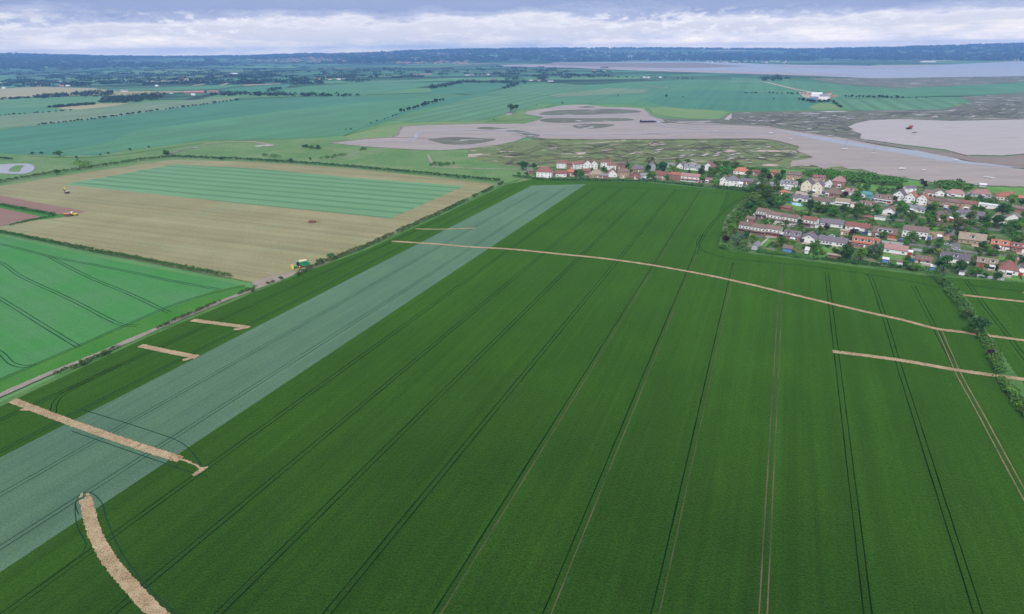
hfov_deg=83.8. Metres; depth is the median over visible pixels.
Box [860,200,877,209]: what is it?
house
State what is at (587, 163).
house
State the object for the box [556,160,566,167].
house
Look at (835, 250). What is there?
garden bush
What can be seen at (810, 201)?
garden tree
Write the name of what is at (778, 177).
garden tree
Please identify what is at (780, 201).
garden tree
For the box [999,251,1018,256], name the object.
hedge
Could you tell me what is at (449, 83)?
tree belt
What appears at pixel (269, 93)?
tree belt
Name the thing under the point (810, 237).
bungalow
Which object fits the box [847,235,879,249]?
house
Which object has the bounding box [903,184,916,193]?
house
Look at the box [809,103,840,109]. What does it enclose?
grass
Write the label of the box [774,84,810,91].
farm road
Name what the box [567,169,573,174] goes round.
house
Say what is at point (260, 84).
field
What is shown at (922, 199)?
house
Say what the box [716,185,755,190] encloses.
hedge
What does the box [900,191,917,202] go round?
house
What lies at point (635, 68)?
mudflat
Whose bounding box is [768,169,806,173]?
lawn
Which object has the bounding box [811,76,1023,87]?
marsh
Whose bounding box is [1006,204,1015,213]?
garden tree
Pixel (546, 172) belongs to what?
house
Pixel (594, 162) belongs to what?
house
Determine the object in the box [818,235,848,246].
bungalow
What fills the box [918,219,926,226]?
garden tree
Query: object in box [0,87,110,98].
field
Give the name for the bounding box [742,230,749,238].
garden tree
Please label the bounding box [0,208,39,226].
soil
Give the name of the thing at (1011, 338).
soil strip
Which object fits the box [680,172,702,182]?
house
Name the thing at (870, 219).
garden bush
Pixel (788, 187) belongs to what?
bungalow
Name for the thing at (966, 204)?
house
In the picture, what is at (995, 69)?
estuary water
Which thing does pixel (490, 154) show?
marsh
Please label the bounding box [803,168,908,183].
scrub
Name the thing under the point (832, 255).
garden shed
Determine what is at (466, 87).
field
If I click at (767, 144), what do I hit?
marsh pool
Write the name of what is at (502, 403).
tramlines
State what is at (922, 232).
house
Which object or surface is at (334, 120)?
field
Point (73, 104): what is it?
tree belt
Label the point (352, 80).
tree belt
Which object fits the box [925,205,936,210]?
garden tree
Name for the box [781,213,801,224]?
house
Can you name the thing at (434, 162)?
hedge
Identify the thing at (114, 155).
path
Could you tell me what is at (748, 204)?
garden tree
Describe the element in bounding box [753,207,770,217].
house
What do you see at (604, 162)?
house
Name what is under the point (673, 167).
garden bush
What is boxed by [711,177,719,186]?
garden tree
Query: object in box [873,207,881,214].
garden tree
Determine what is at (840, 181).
house
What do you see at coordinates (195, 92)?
farm building
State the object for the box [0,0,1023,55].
sky
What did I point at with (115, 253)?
hedge
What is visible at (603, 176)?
house
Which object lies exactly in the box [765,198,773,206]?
garden tree
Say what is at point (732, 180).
house
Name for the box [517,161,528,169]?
garden bush
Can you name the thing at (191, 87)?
field
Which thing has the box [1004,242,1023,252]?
house
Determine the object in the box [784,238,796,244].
garden bush
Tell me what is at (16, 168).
pond island
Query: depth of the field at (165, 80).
2900.43 m
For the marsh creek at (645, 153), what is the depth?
746.80 m
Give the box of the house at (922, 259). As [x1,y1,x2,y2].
[910,255,933,263]
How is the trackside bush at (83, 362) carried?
on the grass margin at (27, 391)
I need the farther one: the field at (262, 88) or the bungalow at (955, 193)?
the field at (262, 88)
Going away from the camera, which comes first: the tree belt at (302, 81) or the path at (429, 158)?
the path at (429, 158)
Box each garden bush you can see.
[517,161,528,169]
[668,165,678,171]
[710,168,718,175]
[721,160,730,165]
[731,161,739,166]
[745,185,754,191]
[770,241,778,246]
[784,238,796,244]
[832,248,839,253]
[849,178,857,184]
[866,217,875,223]
[877,231,887,237]
[910,264,920,270]
[968,268,977,274]
[974,246,984,251]
[975,221,982,227]
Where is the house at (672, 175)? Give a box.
[668,170,681,179]
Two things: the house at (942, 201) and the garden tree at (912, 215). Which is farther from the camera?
the house at (942, 201)
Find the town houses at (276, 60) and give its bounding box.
[248,49,511,63]
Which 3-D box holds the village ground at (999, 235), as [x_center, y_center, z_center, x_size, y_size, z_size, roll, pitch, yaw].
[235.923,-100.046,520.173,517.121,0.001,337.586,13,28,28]
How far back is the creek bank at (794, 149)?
759.95 m
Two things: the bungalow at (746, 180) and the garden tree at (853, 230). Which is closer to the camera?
the garden tree at (853, 230)
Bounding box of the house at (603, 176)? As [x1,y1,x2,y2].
[600,174,608,178]
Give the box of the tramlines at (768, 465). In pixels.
[758,264,783,613]
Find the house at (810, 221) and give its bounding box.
[800,215,821,227]
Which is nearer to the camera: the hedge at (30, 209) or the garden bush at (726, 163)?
the hedge at (30, 209)
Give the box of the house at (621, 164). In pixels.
[617,161,625,168]
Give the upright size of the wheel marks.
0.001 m
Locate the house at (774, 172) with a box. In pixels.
[770,169,778,174]
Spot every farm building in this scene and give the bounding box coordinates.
[183,90,205,93]
[412,73,431,74]
[809,96,818,99]
[811,92,822,97]
[819,94,828,98]
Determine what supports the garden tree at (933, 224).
on the village ground at (999, 235)
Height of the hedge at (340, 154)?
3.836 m
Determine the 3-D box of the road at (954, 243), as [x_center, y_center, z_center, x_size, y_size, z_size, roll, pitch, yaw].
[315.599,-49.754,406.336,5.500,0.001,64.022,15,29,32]
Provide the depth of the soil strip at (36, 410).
219.24 m
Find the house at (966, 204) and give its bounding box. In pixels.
[959,200,977,210]
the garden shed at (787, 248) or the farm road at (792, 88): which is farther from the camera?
the farm road at (792, 88)
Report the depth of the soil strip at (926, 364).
244.42 m
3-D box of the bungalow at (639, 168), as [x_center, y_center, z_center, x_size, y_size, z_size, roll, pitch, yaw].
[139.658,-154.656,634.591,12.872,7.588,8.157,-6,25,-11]
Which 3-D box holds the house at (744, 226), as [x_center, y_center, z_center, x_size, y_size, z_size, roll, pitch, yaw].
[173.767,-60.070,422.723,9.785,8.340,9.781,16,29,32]
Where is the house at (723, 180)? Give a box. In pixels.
[720,174,728,184]
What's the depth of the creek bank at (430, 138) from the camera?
888.50 m
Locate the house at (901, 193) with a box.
[893,188,906,200]
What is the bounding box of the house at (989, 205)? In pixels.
[978,202,999,208]
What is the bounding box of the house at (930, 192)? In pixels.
[923,189,936,195]
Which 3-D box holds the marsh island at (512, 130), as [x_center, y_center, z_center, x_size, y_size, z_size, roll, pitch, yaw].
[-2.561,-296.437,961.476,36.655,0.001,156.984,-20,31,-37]
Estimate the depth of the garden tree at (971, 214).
437.20 m
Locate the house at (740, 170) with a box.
[733,167,748,174]
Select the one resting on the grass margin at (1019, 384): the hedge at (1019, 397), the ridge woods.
the hedge at (1019, 397)
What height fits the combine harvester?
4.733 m
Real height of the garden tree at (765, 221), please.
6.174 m
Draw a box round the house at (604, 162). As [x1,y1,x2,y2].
[601,159,610,166]
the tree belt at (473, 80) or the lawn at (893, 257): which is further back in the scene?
the tree belt at (473, 80)
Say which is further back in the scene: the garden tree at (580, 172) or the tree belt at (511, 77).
the tree belt at (511, 77)
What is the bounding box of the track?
[0,261,330,396]
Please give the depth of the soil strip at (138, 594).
152.36 m
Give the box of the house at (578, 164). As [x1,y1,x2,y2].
[572,160,583,168]
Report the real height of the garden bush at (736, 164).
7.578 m
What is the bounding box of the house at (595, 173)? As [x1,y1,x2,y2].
[589,168,602,177]
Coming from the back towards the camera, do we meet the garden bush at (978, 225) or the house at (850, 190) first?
the house at (850, 190)
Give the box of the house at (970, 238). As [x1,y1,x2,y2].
[957,230,989,244]
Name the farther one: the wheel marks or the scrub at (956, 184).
the scrub at (956, 184)
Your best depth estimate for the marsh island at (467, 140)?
867.72 m
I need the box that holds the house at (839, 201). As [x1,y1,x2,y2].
[832,196,850,205]
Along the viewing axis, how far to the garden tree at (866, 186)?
535.84 m
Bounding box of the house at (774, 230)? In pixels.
[765,224,783,236]
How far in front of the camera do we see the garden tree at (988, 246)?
375.81 m
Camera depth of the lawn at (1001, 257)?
366.55 m
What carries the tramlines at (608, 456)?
on the field at (720, 540)
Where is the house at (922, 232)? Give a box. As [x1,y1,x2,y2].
[901,225,931,239]
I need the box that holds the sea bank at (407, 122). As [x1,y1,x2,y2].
[347,118,530,134]
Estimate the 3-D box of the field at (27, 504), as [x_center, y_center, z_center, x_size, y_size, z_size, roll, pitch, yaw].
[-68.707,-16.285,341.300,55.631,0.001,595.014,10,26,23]
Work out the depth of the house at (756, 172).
613.33 m
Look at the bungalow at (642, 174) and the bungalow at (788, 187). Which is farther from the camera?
the bungalow at (642, 174)
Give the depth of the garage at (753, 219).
445.56 m
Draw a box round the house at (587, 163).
[583,158,591,167]
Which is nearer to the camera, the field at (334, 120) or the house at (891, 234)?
the house at (891, 234)
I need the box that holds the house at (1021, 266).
[1018,263,1023,269]
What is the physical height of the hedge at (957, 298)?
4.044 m
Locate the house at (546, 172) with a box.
[536,166,553,177]
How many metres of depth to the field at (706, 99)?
1471.45 m
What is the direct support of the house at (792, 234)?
on the village ground at (999, 235)
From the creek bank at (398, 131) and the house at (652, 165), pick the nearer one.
the house at (652, 165)
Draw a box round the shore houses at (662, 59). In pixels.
[455,50,786,62]
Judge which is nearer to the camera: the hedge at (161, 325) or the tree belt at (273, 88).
the hedge at (161, 325)
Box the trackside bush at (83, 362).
[78,359,87,364]
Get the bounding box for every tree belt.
[0,96,29,99]
[32,92,68,97]
[47,102,95,107]
[69,89,113,95]
[98,91,166,102]
[210,90,359,96]
[266,87,281,90]
[291,79,306,83]
[312,79,324,83]
[343,74,377,81]
[428,79,463,88]
[464,79,480,82]
[489,79,512,82]
[502,80,525,88]
[503,75,518,80]
[759,74,770,80]
[770,74,782,80]
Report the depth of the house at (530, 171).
628.83 m
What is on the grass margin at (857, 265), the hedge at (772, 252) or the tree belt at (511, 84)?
the hedge at (772, 252)
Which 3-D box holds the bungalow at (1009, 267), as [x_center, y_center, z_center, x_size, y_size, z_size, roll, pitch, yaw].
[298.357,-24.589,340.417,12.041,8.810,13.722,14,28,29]
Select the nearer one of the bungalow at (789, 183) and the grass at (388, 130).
the bungalow at (789, 183)
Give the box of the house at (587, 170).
[581,168,590,173]
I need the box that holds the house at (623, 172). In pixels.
[617,167,629,177]
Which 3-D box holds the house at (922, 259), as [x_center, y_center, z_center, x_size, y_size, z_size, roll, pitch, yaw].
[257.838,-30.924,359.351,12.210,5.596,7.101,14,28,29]
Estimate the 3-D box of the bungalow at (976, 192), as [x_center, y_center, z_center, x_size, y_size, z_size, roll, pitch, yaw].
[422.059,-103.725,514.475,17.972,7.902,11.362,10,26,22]
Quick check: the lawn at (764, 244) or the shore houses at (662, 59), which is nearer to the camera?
the lawn at (764, 244)
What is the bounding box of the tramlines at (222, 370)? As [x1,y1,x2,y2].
[0,188,562,549]
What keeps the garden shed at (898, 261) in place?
on the village ground at (999, 235)
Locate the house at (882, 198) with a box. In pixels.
[870,193,893,203]
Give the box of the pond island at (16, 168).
[8,165,23,171]
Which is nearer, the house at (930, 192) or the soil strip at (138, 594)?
the soil strip at (138, 594)
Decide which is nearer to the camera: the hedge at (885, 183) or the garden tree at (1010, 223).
the garden tree at (1010, 223)
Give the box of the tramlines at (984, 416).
[937,330,1023,499]
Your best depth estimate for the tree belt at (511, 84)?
2152.08 m
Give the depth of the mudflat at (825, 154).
868.41 m
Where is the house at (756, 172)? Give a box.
[752,169,760,174]
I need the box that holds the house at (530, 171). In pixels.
[526,168,534,173]
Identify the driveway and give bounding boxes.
[795,191,822,196]
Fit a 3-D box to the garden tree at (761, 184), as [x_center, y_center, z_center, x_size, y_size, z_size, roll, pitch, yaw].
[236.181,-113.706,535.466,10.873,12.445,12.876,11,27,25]
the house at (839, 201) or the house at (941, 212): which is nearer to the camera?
the house at (941, 212)
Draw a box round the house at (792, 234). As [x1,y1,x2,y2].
[783,228,803,241]
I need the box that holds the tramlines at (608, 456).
[432,191,732,613]
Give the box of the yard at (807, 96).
[799,92,830,99]
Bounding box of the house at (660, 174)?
[655,170,669,178]
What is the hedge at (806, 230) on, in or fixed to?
on the village ground at (999, 235)
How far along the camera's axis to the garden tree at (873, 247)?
363.09 m
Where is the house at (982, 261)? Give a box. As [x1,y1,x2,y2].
[975,256,998,269]
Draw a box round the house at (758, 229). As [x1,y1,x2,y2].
[751,222,767,235]
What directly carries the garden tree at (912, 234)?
on the village ground at (999, 235)
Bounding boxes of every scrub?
[73,159,92,166]
[715,165,771,173]
[720,187,780,239]
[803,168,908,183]
[932,178,974,190]
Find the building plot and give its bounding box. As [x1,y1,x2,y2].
[928,232,949,239]
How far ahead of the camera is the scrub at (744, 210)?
470.86 m
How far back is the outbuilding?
514.41 m
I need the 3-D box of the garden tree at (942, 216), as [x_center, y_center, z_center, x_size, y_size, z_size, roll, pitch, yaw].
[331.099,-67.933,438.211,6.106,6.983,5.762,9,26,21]
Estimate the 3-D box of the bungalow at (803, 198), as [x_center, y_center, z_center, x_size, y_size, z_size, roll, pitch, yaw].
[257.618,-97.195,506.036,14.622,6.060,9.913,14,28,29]
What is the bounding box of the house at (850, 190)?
[842,187,859,194]
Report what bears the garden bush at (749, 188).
on the village ground at (999, 235)
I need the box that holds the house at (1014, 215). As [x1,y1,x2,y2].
[1004,211,1021,220]
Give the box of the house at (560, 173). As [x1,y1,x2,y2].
[555,169,566,176]
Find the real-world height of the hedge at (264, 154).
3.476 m
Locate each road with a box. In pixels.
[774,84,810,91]
[775,192,1023,216]
[819,234,1023,256]
[885,218,1023,231]
[950,227,960,249]
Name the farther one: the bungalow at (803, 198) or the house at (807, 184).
the house at (807, 184)
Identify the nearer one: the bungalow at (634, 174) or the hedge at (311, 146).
the bungalow at (634, 174)
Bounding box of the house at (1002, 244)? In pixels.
[989,238,1010,249]
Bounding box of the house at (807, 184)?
[798,177,814,190]
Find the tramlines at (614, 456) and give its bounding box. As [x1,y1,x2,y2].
[440,191,735,613]
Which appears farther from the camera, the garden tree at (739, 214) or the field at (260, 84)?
the field at (260, 84)
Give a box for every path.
[36,143,202,157]
[163,146,201,155]
[204,141,273,145]
[427,155,535,168]
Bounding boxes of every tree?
[506,104,514,111]
[576,169,584,178]
[644,156,654,163]
[646,173,652,179]
[658,162,666,170]
[698,165,705,174]
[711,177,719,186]
[722,168,731,174]
[722,235,729,241]
[727,223,736,231]
[731,233,743,245]
[733,211,743,220]
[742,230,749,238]
[744,201,754,213]
[749,234,757,242]
[750,192,761,201]
[757,173,765,179]
[757,179,769,190]
[758,184,774,197]
[763,218,769,224]
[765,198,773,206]
[773,183,781,190]
[774,174,781,183]
[776,192,791,205]
[777,236,785,245]
[806,199,815,204]
[809,240,820,251]
[813,201,822,212]
[820,205,828,213]
[828,205,841,216]
[838,243,854,259]
[839,204,846,212]
[841,212,848,219]
[847,202,866,219]
[849,228,856,234]
[850,182,862,198]
[854,247,867,259]
[862,183,870,189]
[866,205,872,214]
[866,243,884,258]
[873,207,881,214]
[889,213,897,221]
[895,204,909,218]
[897,183,902,189]
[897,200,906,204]
[904,231,919,241]
[907,211,918,220]
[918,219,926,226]
[920,181,927,187]
[922,210,937,223]
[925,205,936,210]
[927,221,936,229]
[931,201,939,207]
[934,238,944,243]
[934,255,954,272]
[936,242,942,247]
[938,224,945,229]
[939,214,947,221]
[939,277,947,284]
[943,228,950,235]
[949,205,957,212]
[950,235,957,241]
[952,212,959,217]
[952,260,967,272]
[953,217,965,227]
[961,308,975,319]
[965,211,977,218]
[965,316,991,335]
[967,220,976,226]
[978,206,985,211]
[978,241,987,247]
[981,213,993,220]
[982,222,992,229]
[984,244,991,250]
[985,249,995,255]
[987,235,995,240]
[992,215,1005,228]
[993,203,1010,213]
[993,272,1002,279]
[1005,194,1019,203]
[1005,254,1014,261]
[1005,386,1017,394]
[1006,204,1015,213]
[1006,219,1019,226]
[1007,227,1015,233]
[1010,230,1020,236]
[1014,236,1023,242]
[1016,222,1023,229]
[1016,406,1023,412]
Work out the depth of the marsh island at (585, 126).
1018.70 m
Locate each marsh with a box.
[468,138,883,175]
[661,93,1023,141]
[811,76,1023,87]
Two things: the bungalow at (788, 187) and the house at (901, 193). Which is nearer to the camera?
the house at (901, 193)
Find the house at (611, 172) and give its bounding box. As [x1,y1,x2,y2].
[607,167,616,176]
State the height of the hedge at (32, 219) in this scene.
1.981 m
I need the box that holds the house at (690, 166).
[684,163,700,170]
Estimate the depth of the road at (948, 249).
379.86 m
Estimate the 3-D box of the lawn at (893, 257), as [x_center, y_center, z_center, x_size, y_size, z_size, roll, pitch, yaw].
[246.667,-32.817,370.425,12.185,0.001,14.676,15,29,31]
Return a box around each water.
[0,164,33,173]
[344,130,771,142]
[501,61,1023,77]
[531,114,701,129]
[778,130,1019,167]
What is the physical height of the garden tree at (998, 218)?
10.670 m
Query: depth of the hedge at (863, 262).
355.88 m
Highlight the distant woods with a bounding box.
[0,58,611,86]
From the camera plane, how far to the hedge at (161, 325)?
287.93 m
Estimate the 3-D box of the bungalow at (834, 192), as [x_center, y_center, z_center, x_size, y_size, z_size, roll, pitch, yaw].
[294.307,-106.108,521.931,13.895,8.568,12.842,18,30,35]
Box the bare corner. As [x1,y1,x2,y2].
[252,272,294,285]
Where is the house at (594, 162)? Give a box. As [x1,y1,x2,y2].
[591,159,597,168]
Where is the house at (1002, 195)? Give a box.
[994,191,1017,200]
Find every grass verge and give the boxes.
[0,205,73,225]
[0,285,247,392]
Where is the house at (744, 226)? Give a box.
[738,221,752,232]
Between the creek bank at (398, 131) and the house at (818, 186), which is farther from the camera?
the creek bank at (398, 131)
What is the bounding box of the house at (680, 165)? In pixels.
[676,161,684,168]
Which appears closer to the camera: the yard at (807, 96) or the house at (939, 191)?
the house at (939, 191)
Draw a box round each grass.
[0,139,534,188]
[344,121,485,139]
[483,104,554,123]
[650,107,726,118]
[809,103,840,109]
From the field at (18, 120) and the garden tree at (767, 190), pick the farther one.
the field at (18, 120)
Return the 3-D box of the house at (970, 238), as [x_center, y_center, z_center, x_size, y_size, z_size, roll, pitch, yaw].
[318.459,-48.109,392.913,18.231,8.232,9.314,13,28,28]
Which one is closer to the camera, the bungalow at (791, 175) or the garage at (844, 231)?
the garage at (844, 231)
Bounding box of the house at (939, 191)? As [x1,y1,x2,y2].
[934,187,944,195]
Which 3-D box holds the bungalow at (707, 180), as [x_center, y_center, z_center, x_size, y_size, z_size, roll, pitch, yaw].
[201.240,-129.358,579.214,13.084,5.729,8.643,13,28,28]
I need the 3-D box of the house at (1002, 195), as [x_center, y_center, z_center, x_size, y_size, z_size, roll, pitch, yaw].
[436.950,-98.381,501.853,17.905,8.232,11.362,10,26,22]
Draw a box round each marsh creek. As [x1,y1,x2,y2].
[499,141,797,163]
[736,99,1020,131]
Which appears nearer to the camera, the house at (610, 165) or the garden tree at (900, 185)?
the garden tree at (900, 185)
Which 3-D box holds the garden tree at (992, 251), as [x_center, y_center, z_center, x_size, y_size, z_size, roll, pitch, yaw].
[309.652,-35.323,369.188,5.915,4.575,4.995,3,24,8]
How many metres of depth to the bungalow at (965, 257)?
357.65 m
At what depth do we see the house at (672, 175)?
591.40 m
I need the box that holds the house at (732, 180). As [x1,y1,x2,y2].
[726,174,740,185]
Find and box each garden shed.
[751,240,761,249]
[781,205,791,210]
[782,244,793,251]
[804,246,810,253]
[827,252,840,258]
[874,215,885,220]
[882,257,889,262]
[896,259,903,264]
[958,269,966,274]
[978,183,986,186]
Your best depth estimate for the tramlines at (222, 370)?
236.64 m
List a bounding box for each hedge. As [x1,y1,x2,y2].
[0,155,172,181]
[0,203,55,214]
[0,230,231,276]
[9,214,55,224]
[53,280,274,374]
[170,154,500,180]
[262,153,279,157]
[295,181,503,275]
[303,144,321,148]
[320,147,366,158]
[429,161,455,164]
[512,174,703,185]
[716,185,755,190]
[723,244,818,258]
[770,223,818,231]
[812,215,908,227]
[814,256,926,269]
[864,181,897,185]
[882,186,894,191]
[927,268,976,316]
[969,219,1021,228]
[973,197,999,203]
[976,329,1008,371]
[992,373,1023,414]
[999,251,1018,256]
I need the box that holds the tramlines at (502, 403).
[0,187,1023,613]
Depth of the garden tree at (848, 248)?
361.11 m
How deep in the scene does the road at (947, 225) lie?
428.92 m
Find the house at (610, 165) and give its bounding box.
[607,162,616,169]
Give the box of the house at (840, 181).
[832,175,846,187]
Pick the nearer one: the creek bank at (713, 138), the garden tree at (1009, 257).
the garden tree at (1009, 257)
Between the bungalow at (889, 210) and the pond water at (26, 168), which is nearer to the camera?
the bungalow at (889, 210)
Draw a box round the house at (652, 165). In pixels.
[648,161,655,170]
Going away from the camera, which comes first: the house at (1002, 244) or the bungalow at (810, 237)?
the house at (1002, 244)
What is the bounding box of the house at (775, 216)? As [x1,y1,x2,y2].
[765,210,783,222]
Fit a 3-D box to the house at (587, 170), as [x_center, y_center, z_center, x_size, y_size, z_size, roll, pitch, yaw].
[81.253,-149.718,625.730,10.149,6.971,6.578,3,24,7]
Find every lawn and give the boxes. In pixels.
[761,239,780,247]
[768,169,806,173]
[786,202,805,209]
[809,247,832,258]
[861,184,900,191]
[880,253,902,259]
[892,180,922,186]
[929,227,945,231]
[942,186,975,190]
[986,186,1023,194]
[998,255,1006,259]
[1005,275,1023,280]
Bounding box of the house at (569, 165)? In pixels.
[566,161,572,168]
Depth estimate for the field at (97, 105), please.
1508.98 m
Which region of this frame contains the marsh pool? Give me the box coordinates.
[654,104,1014,162]
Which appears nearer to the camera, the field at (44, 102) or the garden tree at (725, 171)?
the garden tree at (725, 171)
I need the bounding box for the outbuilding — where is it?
[859,190,874,197]
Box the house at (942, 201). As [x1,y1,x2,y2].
[927,197,948,208]
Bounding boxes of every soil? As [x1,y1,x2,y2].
[0,196,85,213]
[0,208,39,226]
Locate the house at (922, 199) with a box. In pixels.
[916,192,929,204]
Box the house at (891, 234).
[867,225,897,238]
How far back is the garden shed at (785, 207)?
476.41 m
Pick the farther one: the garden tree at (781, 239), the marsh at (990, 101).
the marsh at (990, 101)
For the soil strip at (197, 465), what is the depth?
190.43 m
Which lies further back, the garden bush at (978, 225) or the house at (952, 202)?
the house at (952, 202)
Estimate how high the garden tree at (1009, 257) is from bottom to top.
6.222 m
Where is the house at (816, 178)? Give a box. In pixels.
[812,174,826,182]
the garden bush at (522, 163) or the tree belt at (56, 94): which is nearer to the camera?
the garden bush at (522, 163)
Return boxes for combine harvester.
[291,259,309,269]
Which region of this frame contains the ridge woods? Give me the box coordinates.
[0,42,1023,68]
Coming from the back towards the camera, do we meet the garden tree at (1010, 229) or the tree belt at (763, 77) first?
the tree belt at (763, 77)
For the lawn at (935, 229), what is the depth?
421.65 m
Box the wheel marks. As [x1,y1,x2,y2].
[72,409,206,613]
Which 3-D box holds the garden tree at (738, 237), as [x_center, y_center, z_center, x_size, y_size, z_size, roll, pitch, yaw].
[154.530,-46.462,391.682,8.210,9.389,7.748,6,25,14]
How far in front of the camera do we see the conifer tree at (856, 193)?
504.01 m
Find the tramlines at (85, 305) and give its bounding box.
[0,243,244,380]
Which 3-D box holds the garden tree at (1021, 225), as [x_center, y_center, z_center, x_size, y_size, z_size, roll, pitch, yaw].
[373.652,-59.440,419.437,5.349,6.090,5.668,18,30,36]
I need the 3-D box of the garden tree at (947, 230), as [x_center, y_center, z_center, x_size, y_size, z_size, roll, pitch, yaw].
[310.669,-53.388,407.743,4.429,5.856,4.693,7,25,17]
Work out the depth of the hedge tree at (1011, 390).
221.10 m
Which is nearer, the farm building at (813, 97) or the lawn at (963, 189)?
the lawn at (963, 189)
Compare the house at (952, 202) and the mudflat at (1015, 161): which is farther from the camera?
the mudflat at (1015, 161)
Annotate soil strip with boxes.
[9,398,182,461]
[20,408,43,412]
[79,496,169,613]
[138,344,197,358]
[179,458,202,468]
[182,354,198,360]
[191,319,246,327]
[192,468,205,475]
[392,241,975,334]
[416,228,471,229]
[832,350,1023,380]
[962,294,1023,301]
[988,334,1023,340]
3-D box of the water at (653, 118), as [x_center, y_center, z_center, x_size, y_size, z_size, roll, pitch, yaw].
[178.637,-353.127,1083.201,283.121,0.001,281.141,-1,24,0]
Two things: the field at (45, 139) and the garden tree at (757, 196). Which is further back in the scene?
the field at (45, 139)
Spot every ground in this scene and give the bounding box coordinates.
[0,44,1023,401]
[532,163,1023,277]
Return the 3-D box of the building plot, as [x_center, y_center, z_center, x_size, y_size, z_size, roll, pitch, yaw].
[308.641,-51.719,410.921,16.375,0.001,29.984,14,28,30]
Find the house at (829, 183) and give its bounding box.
[825,180,832,187]
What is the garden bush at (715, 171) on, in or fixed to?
on the village ground at (999, 235)
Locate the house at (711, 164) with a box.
[704,160,716,170]
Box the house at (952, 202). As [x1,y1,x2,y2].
[945,198,961,208]
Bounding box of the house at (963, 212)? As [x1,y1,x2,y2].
[957,209,985,219]
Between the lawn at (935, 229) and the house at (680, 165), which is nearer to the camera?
the lawn at (935, 229)
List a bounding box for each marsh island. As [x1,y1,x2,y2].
[428,137,494,143]
[477,127,539,135]
[539,109,640,114]
[540,118,633,122]
[573,124,613,128]
[790,150,810,157]
[828,166,844,168]
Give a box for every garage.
[745,215,756,222]
[840,229,849,234]
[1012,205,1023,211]
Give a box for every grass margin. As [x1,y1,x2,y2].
[0,178,523,405]
[719,242,1023,282]
[933,277,1023,410]
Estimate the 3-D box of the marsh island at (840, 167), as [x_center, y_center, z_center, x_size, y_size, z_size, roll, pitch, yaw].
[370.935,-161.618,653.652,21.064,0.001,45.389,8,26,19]
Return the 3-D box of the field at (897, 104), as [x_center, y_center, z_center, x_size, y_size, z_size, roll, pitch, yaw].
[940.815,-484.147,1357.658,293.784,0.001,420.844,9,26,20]
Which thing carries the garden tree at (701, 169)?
on the village ground at (999, 235)
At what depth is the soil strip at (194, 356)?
255.80 m
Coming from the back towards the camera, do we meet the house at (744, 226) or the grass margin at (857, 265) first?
the house at (744, 226)
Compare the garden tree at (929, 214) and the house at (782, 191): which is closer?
the garden tree at (929, 214)
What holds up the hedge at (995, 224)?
on the village ground at (999, 235)
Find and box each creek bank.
[330,123,511,142]
[399,137,466,143]
[514,134,796,145]
[647,111,833,136]
[775,141,812,156]
[851,139,970,155]
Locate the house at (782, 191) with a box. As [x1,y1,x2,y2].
[780,188,792,195]
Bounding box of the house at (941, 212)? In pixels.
[934,209,953,220]
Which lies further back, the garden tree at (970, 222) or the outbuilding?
the outbuilding
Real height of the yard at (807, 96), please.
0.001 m
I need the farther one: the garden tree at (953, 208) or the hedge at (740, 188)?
the hedge at (740, 188)
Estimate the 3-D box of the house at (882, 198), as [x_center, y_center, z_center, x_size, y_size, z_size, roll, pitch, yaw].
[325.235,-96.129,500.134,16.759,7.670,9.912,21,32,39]
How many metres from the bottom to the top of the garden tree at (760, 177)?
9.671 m
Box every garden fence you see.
[882,240,905,245]
[977,274,1004,280]
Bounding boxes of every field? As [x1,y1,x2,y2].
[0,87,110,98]
[0,94,491,154]
[0,96,101,107]
[0,96,240,127]
[0,107,64,115]
[0,160,492,281]
[0,178,1023,613]
[0,184,584,571]
[0,236,249,378]
[46,97,451,154]
[59,103,127,108]
[64,164,462,217]
[144,78,193,81]
[148,84,247,90]
[218,65,302,67]
[222,84,290,91]
[244,83,280,85]
[251,82,447,95]
[300,77,511,82]
[391,95,557,121]
[432,82,524,94]
[488,83,584,95]
[541,79,834,111]
[551,88,649,96]
[644,89,839,110]
[731,77,1023,98]
[834,98,963,109]
[946,277,1023,383]
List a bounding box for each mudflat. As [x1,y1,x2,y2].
[334,105,1023,186]
[503,64,849,74]
[544,63,735,67]
[773,65,933,67]
[844,137,1023,167]
[848,119,1023,155]
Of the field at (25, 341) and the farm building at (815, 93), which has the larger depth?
the farm building at (815, 93)
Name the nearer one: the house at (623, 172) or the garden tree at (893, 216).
the garden tree at (893, 216)
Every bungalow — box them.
[629,170,640,178]
[631,165,643,171]
[640,172,651,178]
[703,176,712,182]
[740,178,754,183]
[780,180,798,186]
[784,185,791,189]
[786,171,802,179]
[793,193,811,201]
[801,231,818,242]
[813,197,832,204]
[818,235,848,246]
[820,218,844,227]
[824,187,842,196]
[845,221,870,231]
[862,215,872,219]
[882,205,895,214]
[883,242,912,254]
[907,204,925,212]
[940,251,970,262]
[944,188,965,196]
[966,187,992,197]
[997,259,1023,275]
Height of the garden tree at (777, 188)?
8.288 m
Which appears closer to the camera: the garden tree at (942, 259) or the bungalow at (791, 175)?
the garden tree at (942, 259)
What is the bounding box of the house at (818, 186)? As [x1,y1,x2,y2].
[812,179,825,193]
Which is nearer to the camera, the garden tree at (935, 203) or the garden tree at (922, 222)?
the garden tree at (922, 222)
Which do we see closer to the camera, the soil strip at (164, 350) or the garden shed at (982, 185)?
the soil strip at (164, 350)
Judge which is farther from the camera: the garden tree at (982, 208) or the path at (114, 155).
the path at (114, 155)

